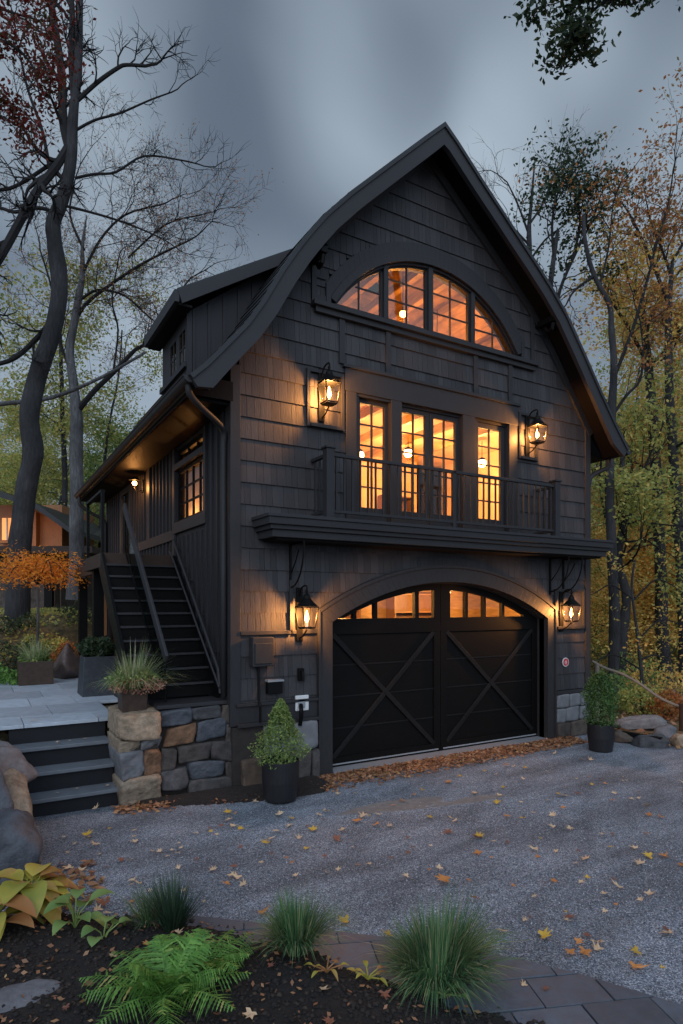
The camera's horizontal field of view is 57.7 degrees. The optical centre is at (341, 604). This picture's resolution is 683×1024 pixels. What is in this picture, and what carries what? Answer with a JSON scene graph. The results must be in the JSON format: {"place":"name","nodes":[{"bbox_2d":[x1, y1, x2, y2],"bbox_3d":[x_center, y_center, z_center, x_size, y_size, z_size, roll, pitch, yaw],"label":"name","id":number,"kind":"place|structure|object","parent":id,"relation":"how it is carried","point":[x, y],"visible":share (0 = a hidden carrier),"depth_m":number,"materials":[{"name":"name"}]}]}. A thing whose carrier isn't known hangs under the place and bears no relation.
{"place":"outdoors","nodes":[
{"label":"outdoors","id":0,"kind":"place"},
{"bbox_2d":[0,678,117,729],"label":"terrace","id":1,"kind":"structure","parent":0,"point":[60,702],"depth_m":9.44,"materials":[{"name":"stone"}]},
{"bbox_2d":[5,634,56,685],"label":"potted grasses","id":2,"kind":"object","parent":1,"relation":"on","point":[34,666],"visible":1,"depth_m":11.90,"materials":[{"name":"plant"}]},
{"bbox_2d":[74,635,116,696],"bbox_3d":[-4.207,1.020,10.679,0.740,1.021,0.734,0,0,-31],"label":"potted shrub","id":3,"kind":"object","parent":1,"relation":"on","point":[97,657],"visible":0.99,"depth_m":10.44,"materials":[{"name":"green plant"}]},
{"bbox_2d":[76,489,173,655],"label":"landing deck","id":4,"kind":"structure","parent":1,"relation":"on","point":[92,565],"depth_m":11.15,"materials":[{"name":"brown wood"}]},
{"bbox_2d":[0,610,682,741],"bbox_3d":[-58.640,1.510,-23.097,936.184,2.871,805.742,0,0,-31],"label":"ground","id":5,"kind":"structure","parent":0,"point":[69,632],"depth_m":15.82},
{"bbox_2d":[0,663,17,684],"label":"shrub","id":6,"kind":"object","parent":5,"relation":"on","point":[6,677],"visible":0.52,"depth_m":12.01,"materials":[{"name":"green plant"}]},
{"bbox_2d":[0,612,36,635],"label":"shrub","id":7,"kind":"object","parent":5,"relation":"on","point":[19,621],"visible":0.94,"depth_m":14.89,"materials":[{"name":"green plant"}]},
{"bbox_2d":[0,740,37,782],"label":"boulder","id":8,"kind":"object","parent":5,"relation":"on","point":[12,756],"visible":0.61,"depth_m":6.75,"materials":[{"name":"grey stone"}]},
{"bbox_2d":[0,808,42,884],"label":"boulder","id":9,"kind":"object","parent":5,"relation":"on","point":[21,842],"visible":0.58,"depth_m":5.45,"materials":[{"name":"stone"}]},
{"bbox_2d":[0,638,42,673],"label":"shrub","id":10,"kind":"object","parent":5,"relation":"on","point":[14,661],"visible":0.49,"depth_m":13.37,"materials":[{"name":"green plant"}]},
{"bbox_2d":[4,767,41,863],"bbox_3d":[-3.534,2.202,6.346,0.669,0.939,2.073,0,0,-31],"label":"boulder","id":11,"kind":"object","parent":5,"relation":"on","point":[15,781],"visible":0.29,"depth_m":6.28,"materials":[{"name":"beige stone"}]},
{"bbox_2d":[0,452,69,504],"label":"forest tree","id":12,"kind":"object","parent":5,"relation":"on","point":[3,500],"visible":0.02,"depth_m":28.93,"materials":[{"name":"green plant"}]},
{"bbox_2d":[20,633,66,655],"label":"shrub","id":13,"kind":"object","parent":5,"relation":"on","point":[53,642],"visible":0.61,"depth_m":14.44,"materials":[{"name":"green plant"}]},
{"bbox_2d":[0,607,91,680],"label":"bank litter","id":14,"kind":"object","parent":5,"relation":"on","point":[45,613],"visible":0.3,"depth_m":16.09,"materials":[{"name":"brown plant"}]},
{"bbox_2d":[0,87,272,599],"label":"bare tree","id":15,"kind":"object","parent":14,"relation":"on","point":[76,515],"visible":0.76,"depth_m":19.38,"materials":[{"name":"brown plant"}]},
{"bbox_2d":[0,351,145,405],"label":"leaning branch","id":16,"kind":"object","parent":15,"relation":"attached to","point":[47,398],"visible":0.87,"depth_m":18.56,"materials":[{"name":"brown plant"}]},
{"bbox_2d":[0,540,91,646],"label":"japanese maple","id":17,"kind":"object","parent":5,"relation":"on","point":[46,571],"visible":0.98,"depth_m":13.78,"materials":[{"name":"orange plant"}]},
{"bbox_2d":[0,0,97,168],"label":"red maple","id":18,"kind":"object","parent":5,"relation":"on","point":[12,110],"visible":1,"depth_m":10.98,"materials":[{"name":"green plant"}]},
{"bbox_2d":[0,490,100,610],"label":"wooden house","id":19,"kind":"structure","parent":5,"relation":"on","point":[51,527],"depth_m":23.02,"materials":[{"name":"brown wood"}]},
{"bbox_2d":[2,518,10,539],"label":"window","id":20,"kind":"structure","parent":19,"relation":"in","point":[6,522],"depth_m":23.15,"materials":[{"name":"orange"}]},
{"bbox_2d":[0,395,102,522],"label":"forest tree","id":21,"kind":"object","parent":5,"relation":"on","point":[47,452],"visible":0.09,"depth_m":30.65,"materials":[{"name":"green plant"}]},
{"bbox_2d":[0,395,119,522],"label":"forest tree","id":22,"kind":"object","parent":5,"relation":"on","point":[54,474],"visible":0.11,"depth_m":31.32,"materials":[{"name":"green plant"}]},
{"bbox_2d":[53,643,79,678],"bbox_3d":[-5.715,1.267,13.128,0.887,0.933,0.789,0,0,40],"label":"boulder","id":23,"kind":"object","parent":5,"relation":"on","point":[66,664],"visible":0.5,"depth_m":12.81,"materials":[{"name":"stone"}]},
{"bbox_2d":[0,369,145,506],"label":"young tree","id":24,"kind":"object","parent":5,"relation":"on","point":[10,485],"visible":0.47,"depth_m":26.39,"materials":[{"name":"green plant"}]},
{"bbox_2d":[54,600,91,623],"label":"shrub","id":25,"kind":"object","parent":5,"relation":"on","point":[70,613],"visible":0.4,"depth_m":16.15,"materials":[{"name":"green plant"}]},
{"bbox_2d":[0,236,151,506],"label":"young tree","id":26,"kind":"object","parent":5,"relation":"on","point":[62,412],"visible":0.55,"depth_m":22.38,"materials":[{"name":"green plant"}]},
{"bbox_2d":[0,239,170,547],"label":"young tree","id":27,"kind":"object","parent":5,"relation":"on","point":[121,349],"visible":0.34,"depth_m":24.93,"materials":[{"name":"green plant"}]},
{"bbox_2d":[42,393,141,558],"bbox_3d":[-10.670,-4.454,28.967,7.502,10.550,7.417,0,0,-45],"label":"forest tree","id":28,"kind":"object","parent":5,"relation":"on","point":[94,464],"visible":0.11,"depth_m":27.56,"materials":[{"name":"green plant"}]},
{"bbox_2d":[0,0,249,620],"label":"bare tree","id":29,"kind":"object","parent":5,"relation":"on","point":[18,598],"visible":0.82,"depth_m":15.85,"materials":[{"name":"brown plant"}]},
{"bbox_2d":[114,681,231,796],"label":"retaining wall","id":30,"kind":"structure","parent":5,"relation":"on","point":[194,746],"depth_m":8.18,"materials":[{"name":"stone"}]},
{"bbox_2d":[99,496,220,701],"bbox_3d":[-2.762,-0.250,9.334,1.238,3.100,2.760,0,0,-31],"label":"outdoor staircase","id":31,"kind":"structure","parent":30,"relation":"on","point":[156,599],"depth_m":9.31,"materials":[{"name":"wood"}]},
{"bbox_2d":[0,911,545,1023],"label":"mulch bed","id":32,"kind":"object","parent":5,"relation":"on","point":[271,972],"visible":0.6,"depth_m":3.86,"materials":[{"name":"soil"}]},
{"bbox_2d":[0,881,44,938],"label":"hosta","id":33,"kind":"object","parent":32,"relation":"on","point":[18,904],"visible":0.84,"depth_m":4.45,"materials":[{"name":"orange plant"}]},
{"bbox_2d":[0,978,59,1012],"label":"stepping stone","id":34,"kind":"object","parent":32,"relation":"on","point":[11,997],"visible":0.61,"depth_m":3.79,"materials":[{"name":"grey stone"}]},
{"bbox_2d":[0,863,84,924],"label":"hosta","id":35,"kind":"object","parent":32,"relation":"on","point":[44,890],"visible":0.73,"depth_m":4.75,"materials":[{"name":"yellow plant"}]},
{"bbox_2d":[43,887,113,935],"bbox_3d":[-1.945,2.288,4.635,0.458,0.240,0.431,0,0,-11],"label":"broadleaf plant","id":36,"kind":"object","parent":32,"relation":"on","point":[59,901],"visible":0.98,"depth_m":4.59,"materials":[{"name":"green plant"}]},
{"bbox_2d":[81,915,132,946],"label":"broadleaf plant","id":37,"kind":"object","parent":32,"relation":"on","point":[91,940],"visible":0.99,"depth_m":4.43,"materials":[{"name":"green plant"}]},
{"bbox_2d":[113,874,198,931],"bbox_3d":[-1.412,2.248,4.740,0.744,0.344,0.703,0,0,-31],"label":"grass clump","id":38,"kind":"object","parent":32,"relation":"on","point":[143,919],"visible":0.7,"depth_m":4.73,"materials":[{"name":"plant"}]},
{"bbox_2d":[107,861,217,932],"bbox_3d":[-1.246,2.118,4.556,0.801,0.604,0.836,0,0,21],"label":"sedge clump","id":39,"kind":"object","parent":32,"relation":"on","point":[175,918],"visible":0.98,"depth_m":4.57,"materials":[{"name":"plant"}]},
{"bbox_2d":[77,931,250,1023],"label":"fern","id":40,"kind":"object","parent":32,"relation":"on","point":[171,978],"visible":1,"depth_m":3.72,"materials":[{"name":"plant"}]},
{"bbox_2d":[127,927,256,983],"bbox_3d":[-0.920,2.289,4.091,0.764,0.233,0.720,0,0,15],"label":"fern","id":41,"kind":"object","parent":32,"relation":"on","point":[219,961],"visible":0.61,"depth_m":4.11,"materials":[{"name":"plant"}]},
{"bbox_2d":[0,912,480,1023],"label":"bed litter","id":42,"kind":"object","parent":32,"relation":"on","point":[16,970],"visible":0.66,"depth_m":3.96,"materials":[{"name":"brown plant"}]},
{"bbox_2d":[237,870,366,964],"bbox_3d":[-0.253,2.101,4.252,0.928,0.598,0.899,0,0,13],"label":"grass clump","id":43,"kind":"object","parent":32,"relation":"on","point":[296,931],"visible":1,"depth_m":4.24,"materials":[{"name":"plant"}]},
{"bbox_2d":[305,955,347,980],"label":"seedling","id":44,"kind":"object","parent":32,"relation":"on","point":[327,970],"visible":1,"depth_m":4.04,"materials":[{"name":"orange plant"}]},
{"bbox_2d":[347,960,388,985],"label":"seedling","id":45,"kind":"object","parent":32,"relation":"on","point":[365,975],"visible":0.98,"depth_m":3.97,"materials":[{"name":"green plant"}]},
{"bbox_2d":[353,871,542,1021],"bbox_3d":[0.747,2.100,4.096,1.250,0.741,1.278,0,0,-31],"label":"grass clump","id":46,"kind":"object","parent":32,"relation":"on","point":[437,954],"visible":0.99,"depth_m":4.00,"materials":[{"name":"plant"}]},
{"bbox_2d":[74,121,630,785],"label":"carriage house","id":47,"kind":"structure","parent":5,"relation":"on","point":[256,499],"depth_m":9.89,"materials":[{"name":"paint"}]},
{"bbox_2d":[178,456,202,521],"bbox_3d":[-2.389,-1.850,10.031,0.060,0.900,1.560,0,0,-31],"label":"side window","id":48,"kind":"structure","parent":47,"relation":"in","point":[199,461],"depth_m":10.13,"materials":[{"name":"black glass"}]},
{"bbox_2d":[250,637,273,722],"bbox_3d":[-1.091,1.020,8.495,0.310,1.160,0.145,0,0,-31],"label":"utility box","id":49,"kind":"object","parent":47,"relation":"attached to","point":[261,651],"visible":1,"depth_m":8.44,"materials":[{"name":"black metal"}]},
{"bbox_2d":[265,679,283,693],"bbox_3d":[-0.931,1.133,8.607,0.240,0.195,0.115,0,0,-31],"label":"junction box","id":50,"kind":"object","parent":47,"relation":"attached to","point":[274,686],"visible":1,"depth_m":8.57,"materials":[{"name":"black metal"}]},
{"bbox_2d":[295,695,308,725],"bbox_3d":[-0.536,1.500,8.813,0.210,0.419,0.162,0,0,-31],"label":"socket box","id":51,"kind":"object","parent":47,"relation":"attached to","point":[300,707],"visible":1,"depth_m":8.81,"materials":[{"name":"white plastic"}]},
{"bbox_2d":[294,585,318,641],"bbox_3d":[-0.505,0.118,8.692,0.324,0.803,0.402,0,0,-31],"label":"wall lantern","id":52,"kind":"object","parent":47,"relation":"attached to","point":[302,600],"depth_m":8.77,"materials":[{"name":"black metal"}]},
{"bbox_2d":[317,362,340,421],"bbox_3d":[-0.195,-3.071,8.876,0.324,0.803,0.402,0,0,-31],"label":"wall lantern","id":53,"kind":"object","parent":47,"relation":"attached to","point":[328,379],"depth_m":8.88,"materials":[{"name":"black metal"}]},
{"bbox_2d":[337,269,381,316],"bbox_3d":[0.258,-4.862,9.494,0.850,0.783,0.060,0,0,-31],"label":"arched window","id":54,"kind":"structure","parent":47,"relation":"in","point":[358,287],"depth_m":9.57,"materials":[{"name":"black glass"}]},
{"bbox_2d":[359,398,387,521],"bbox_3d":[0.464,-2.190,9.627,0.580,1.940,0.060,0,0,-31],"label":"french window","id":55,"kind":"structure","parent":47,"relation":"in","point":[372,404],"depth_m":9.66,"materials":[{"name":"black glass"}]},
{"bbox_2d":[333,584,439,766],"bbox_3d":[0.690,1.055,9.908,2.215,2.830,0.105,0,0,-31],"label":"garage door","id":56,"kind":"structure","parent":47,"relation":"in","point":[386,671],"depth_m":9.91,"materials":[{"name":"black wood"}]},
{"bbox_2d":[378,495,410,511],"bbox_3d":[1.256,-1.720,14.359,0.800,1.600,0.300,0,0,-31],"label":"bookcase","id":57,"kind":"object","parent":47,"relation":"in","point":[408,504],"visible":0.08,"depth_m":14.48,"materials":[{"name":"brown wood"}]},
{"bbox_2d":[388,266,426,329],"bbox_3d":[1.037,-4.979,9.954,0.800,1.017,0.060,0,0,-31],"label":"arched window","id":58,"kind":"structure","parent":47,"relation":"in","point":[405,268],"depth_m":10.01,"materials":[{"name":"black glass"}]},
{"bbox_2d":[386,593,430,617],"bbox_3d":[1.512,0.525,12.942,1.200,1.550,0.300,0,0,-31],"label":"garage door window","id":59,"kind":"structure","parent":47,"relation":"attached to","point":[399,606],"depth_m":12.97,"materials":[{"name":"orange glass"}]},
{"bbox_2d":[402,407,428,524],"bbox_3d":[1.153,-2.190,10.034,0.620,1.940,0.060,0,0,-31],"label":"french door","id":60,"kind":"structure","parent":47,"relation":"in","point":[425,415],"depth_m":10.11,"materials":[{"name":"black glass"}]},
{"bbox_2d":[429,413,458,527],"bbox_3d":[1.704,-2.190,10.360,0.620,1.940,0.060,0,0,-31],"label":"french door","id":61,"kind":"structure","parent":47,"relation":"in","point":[455,421],"depth_m":10.35,"materials":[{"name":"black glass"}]},
{"bbox_2d":[433,272,469,341],"bbox_3d":[1.816,-4.980,10.415,0.830,1.020,0.060,0,0,-31],"label":"arched window","id":62,"kind":"structure","parent":47,"relation":"in","point":[435,274],"depth_m":10.46,"materials":[{"name":"black glass"}]},
{"bbox_2d":[440,584,536,750],"bbox_3d":[2.652,1.055,11.069,2.325,2.830,0.105,0,0,-31],"label":"garage door","id":63,"kind":"structure","parent":47,"relation":"in","point":[488,665],"depth_m":10.99,"materials":[{"name":"black wood"}]},
{"bbox_2d":[478,422,503,530],"bbox_3d":[2.582,-2.190,10.879,0.700,1.940,0.060,0,0,-31],"label":"french window","id":64,"kind":"structure","parent":47,"relation":"in","point":[484,426],"depth_m":10.96,"materials":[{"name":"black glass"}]},
{"bbox_2d":[475,299,511,353],"bbox_3d":[2.647,-4.886,10.906,0.940,0.831,0.060,0,0,-31],"label":"arched window","id":65,"kind":"structure","parent":47,"relation":"in","point":[477,303],"depth_m":10.89,"materials":[{"name":"black glass"}]},
{"bbox_2d":[525,409,547,456],"bbox_3d":[3.454,-3.082,11.034,0.324,0.803,0.402,0,0,-31],"label":"wall lantern","id":66,"kind":"object","parent":47,"relation":"attached to","point":[537,423],"depth_m":11.04,"materials":[{"name":"black metal"}]},
{"bbox_2d":[559,589,581,631],"bbox_3d":[4.229,0.098,11.492,0.324,0.803,0.402,0,0,-31],"label":"wall lantern","id":67,"kind":"object","parent":47,"relation":"attached to","point":[571,601],"depth_m":11.49,"materials":[{"name":"black metal"}]},
{"bbox_2d":[468,107,615,255],"bbox_3d":[7.161,-7.542,23.816,6.443,22.450,3.958,0,0,8],"label":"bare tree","id":68,"kind":"object","parent":5,"relation":"on","point":[528,241],"visible":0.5,"depth_m":23.93,"materials":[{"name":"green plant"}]},
{"bbox_2d":[509,118,663,298],"bbox_3d":[7.988,-5.390,20.962,5.519,21.310,4.012,0,0,18],"label":"oak tree","id":69,"kind":"object","parent":5,"relation":"on","point":[555,187],"visible":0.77,"depth_m":20.82,"materials":[{"name":"green plant"}]},
{"bbox_2d":[503,0,680,84],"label":"oak tree","id":70,"kind":"object","parent":5,"relation":"on","point":[580,32],"visible":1,"depth_m":7.49,"materials":[{"name":"green plant"}]},
{"bbox_2d":[515,57,682,697],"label":"oak tree","id":71,"kind":"object","parent":5,"relation":"on","point":[614,625],"visible":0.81,"depth_m":16.94,"materials":[{"name":"brown plant"}]},
{"bbox_2d":[591,666,639,710],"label":"shrub","id":72,"kind":"object","parent":5,"relation":"on","point":[620,680],"visible":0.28,"depth_m":15.27,"materials":[{"name":"green plant"}]},
{"bbox_2d":[591,559,643,670],"bbox_3d":[9.680,0.181,24.656,4.238,5.745,4.315,0,0,35],"label":"forest tree","id":73,"kind":"object","parent":5,"relation":"on","point":[598,648],"visible":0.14,"depth_m":24.08,"materials":[{"name":"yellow plant"}]},
{"bbox_2d":[564,194,682,681],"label":"tall tree","id":74,"kind":"object","parent":5,"relation":"on","point":[664,650],"visible":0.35,"depth_m":21.78,"materials":[{"name":"yellow plant"}]},
{"bbox_2d":[614,730,632,742],"bbox_3d":[5.141,2.420,11.394,0.736,0.273,0.528,0,0,23],"label":"boulder","id":75,"kind":"object","parent":5,"relation":"on","point":[621,736],"visible":0.43,"depth_m":11.18,"materials":[{"name":"stone"}]},
{"bbox_2d":[567,304,682,636],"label":"forest tree","id":76,"kind":"object","parent":5,"relation":"on","point":[591,349],"depth_m":32.16,"materials":[{"name":"yellow plant"}]},
{"bbox_2d":[574,128,682,686],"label":"tall tree","id":77,"kind":"object","parent":5,"relation":"on","point":[673,448],"visible":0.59,"depth_m":19.91,"materials":[{"name":"orange plant"}]},
{"bbox_2d":[593,648,670,696],"bbox_3d":[8.654,2.111,18.486,2.030,1.652,2.053,0,0,-31],"label":"shrub","id":78,"kind":"object","parent":5,"relation":"on","point":[655,672],"visible":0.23,"depth_m":18.32,"materials":[{"name":"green plant"}]},
{"bbox_2d":[585,291,682,662],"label":"forest tree","id":79,"kind":"object","parent":5,"relation":"on","point":[620,369],"visible":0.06,"depth_m":29.57,"materials":[{"name":"green plant"}]},
{"bbox_2d":[591,508,676,668],"bbox_3d":[12.592,-0.664,27.630,6.815,8.246,6.857,0,0,16],"label":"forest tree","id":80,"kind":"object","parent":5,"relation":"on","point":[647,647],"visible":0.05,"depth_m":27.04,"materials":[{"name":"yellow plant"}]},
{"bbox_2d":[591,513,677,667],"bbox_3d":[12.081,-0.313,26.383,6.664,7.360,6.624,0,0,-41],"label":"forest tree","id":81,"kind":"object","parent":5,"relation":"on","point":[649,596],"visible":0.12,"depth_m":25.55,"materials":[{"name":"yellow plant"}]},
{"bbox_2d":[591,475,677,668],"bbox_3d":[9.200,-1.359,22.290,5.451,8.096,4.826,0,0,-25],"label":"forest tree","id":82,"kind":"object","parent":5,"relation":"on","point":[601,594],"visible":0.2,"depth_m":21.55,"materials":[{"name":"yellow plant"}]},
{"bbox_2d":[588,340,682,689],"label":"oak tree","id":83,"kind":"object","parent":5,"relation":"on","point":[625,516],"visible":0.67,"depth_m":18.48,"materials":[{"name":"green plant"}]},
{"bbox_2d":[591,536,682,709],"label":"young tree","id":84,"kind":"object","parent":5,"relation":"on","point":[637,646],"visible":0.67,"depth_m":14.99,"materials":[{"name":"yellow plant"}]},
{"bbox_2d":[591,660,682,731],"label":"rustic handrail","id":85,"kind":"object","parent":5,"relation":"on","point":[597,666],"visible":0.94,"depth_m":12.85,"materials":[{"name":"brown wood"}]},
{"bbox_2d":[597,286,682,606],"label":"forest tree","id":86,"kind":"object","parent":5,"relation":"on","point":[680,435],"visible":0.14,"depth_m":24.33,"materials":[{"name":"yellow plant"}]},
{"bbox_2d":[614,714,667,729],"bbox_3d":[6.041,2.382,12.559,1.009,0.343,0.337,0,0,13],"label":"boulder","id":87,"kind":"object","parent":5,"relation":"on","point":[645,722],"visible":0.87,"depth_m":12.42,"materials":[{"name":"grey stone"}]},
{"bbox_2d":[613,681,669,715],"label":"shrub","id":88,"kind":"object","parent":5,"relation":"on","point":[626,700],"visible":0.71,"depth_m":14.38,"materials":[{"name":"green plant"}]},
{"bbox_2d":[602,682,682,748],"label":"forest litter","id":89,"kind":"object","parent":5,"relation":"on","point":[643,730],"visible":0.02,"depth_m":13.70,"materials":[{"name":"orange plant"}]},
{"bbox_2d":[615,384,682,621],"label":"forest tree","id":90,"kind":"object","parent":5,"relation":"on","point":[649,478],"visible":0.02,"depth_m":29.40,"materials":[{"name":"yellow plant"}]},
{"bbox_2d":[630,734,669,748],"bbox_3d":[5.453,2.428,11.043,0.600,0.248,0.500,0,0,10],"label":"boulder","id":91,"kind":"object","parent":5,"relation":"on","point":[644,741],"visible":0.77,"depth_m":10.83,"materials":[{"name":"stone"}]},
{"bbox_2d":[619,658,682,705],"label":"shrub","id":92,"kind":"object","parent":5,"relation":"on","point":[658,675],"visible":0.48,"depth_m":16.85,"materials":[{"name":"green plant"}]},
{"bbox_2d":[642,688,682,720],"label":"shrub","id":93,"kind":"object","parent":5,"relation":"on","point":[673,712],"visible":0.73,"depth_m":13.88,"materials":[{"name":"brown plant"}]},
{"bbox_2d":[653,724,676,739],"bbox_3d":[6.124,2.477,11.745,0.419,0.459,0.581,0,0,40],"label":"boulder","id":94,"kind":"object","parent":5,"relation":"on","point":[668,731],"visible":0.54,"depth_m":11.55,"materials":[{"name":"grey stone"}]},
{"bbox_2d":[0,0,682,525],"label":"sky","id":95,"kind":"structure","parent":0,"point":[324,94],"materials":[{"name":"grey"}]},
{"bbox_2d":[1,734,682,1014],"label":"gravel driveway","id":96,"kind":"structure","parent":0,"point":[653,776],"depth_m":6.22,"materials":[{"name":"gravel"}]},
{"bbox_2d":[0,769,13,810],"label":"boulder","id":97,"kind":"object","parent":96,"relation":"on","point":[6,800],"visible":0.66,"depth_m":6.01,"materials":[{"name":"stone"}]},
{"bbox_2d":[8,721,117,816],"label":"entry steps","id":98,"kind":"structure","parent":96,"relation":"on","point":[64,767],"depth_m":7.82,"materials":[{"name":"stone"}]},
{"bbox_2d":[38,859,109,914],"bbox_3d":[-2.421,2.457,5.439,0.655,0.121,0.962,0,0,-31],"label":"leaf pile","id":99,"kind":"object","parent":96,"relation":"on","point":[82,876],"visible":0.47,"depth_m":5.58,"materials":[{"name":"plant"}]},
{"bbox_2d":[107,703,161,806],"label":"stone pillar","id":100,"kind":"structure","parent":96,"relation":"on","point":[134,737],"depth_m":7.73,"materials":[{"name":"stone"}]},
{"bbox_2d":[79,637,186,712],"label":"potted grasses","id":101,"kind":"object","parent":100,"relation":"on","point":[130,683],"visible":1,"depth_m":7.94,"materials":[{"name":"plant"}]},
{"bbox_2d":[111,781,333,814],"bbox_3d":[-1.452,2.463,7.980,2.846,0.096,0.643,0,0,-23],"label":"leaf scatter","id":102,"kind":"object","parent":96,"relation":"on","point":[137,806],"visible":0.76,"depth_m":7.54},
{"bbox_2d":[129,775,334,808],"bbox_3d":[-1.327,2.465,8.068,2.650,0.070,0.900,0,0,-31],"label":"mulch strip","id":103,"kind":"object","parent":96,"relation":"on","point":[236,793],"visible":0.67,"depth_m":7.96,"materials":[{"name":"soil"}]},
{"bbox_2d":[247,698,311,803],"bbox_3d":[-0.787,1.825,7.903,0.821,1.290,0.665,0,0,-3],"label":"potted conifer","id":104,"kind":"object","parent":96,"relation":"on","point":[280,776],"visible":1,"depth_m":7.74,"materials":[{"name":"plant"}]},
{"bbox_2d":[337,795,507,814],"bbox_3d":[1.057,2.502,7.798,2.394,0.037,0.404,0,0,-18],"label":"worn patch","id":105,"kind":"object","parent":96,"relation":"on","point":[401,805],"visible":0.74,"depth_m":7.72,"materials":[{"name":"gravel"}]},
{"bbox_2d":[319,735,587,791],"bbox_3d":[2.009,2.467,9.887,5.709,0.104,0.835,0,0,-31],"label":"leaf drift","id":106,"kind":"object","parent":96,"relation":"on","point":[413,765],"visible":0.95,"depth_m":9.75,"materials":[{"name":"plant"}]},
{"bbox_2d":[579,672,622,752],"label":"potted conifer","id":107,"kind":"object","parent":96,"relation":"on","point":[601,734],"visible":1,"depth_m":10.45,"materials":[{"name":"plant"}]},
{"bbox_2d":[133,915,682,1023],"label":"paved path","id":108,"kind":"structure","parent":0,"point":[568,997],"depth_m":3.96,"materials":[{"name":"stone"}]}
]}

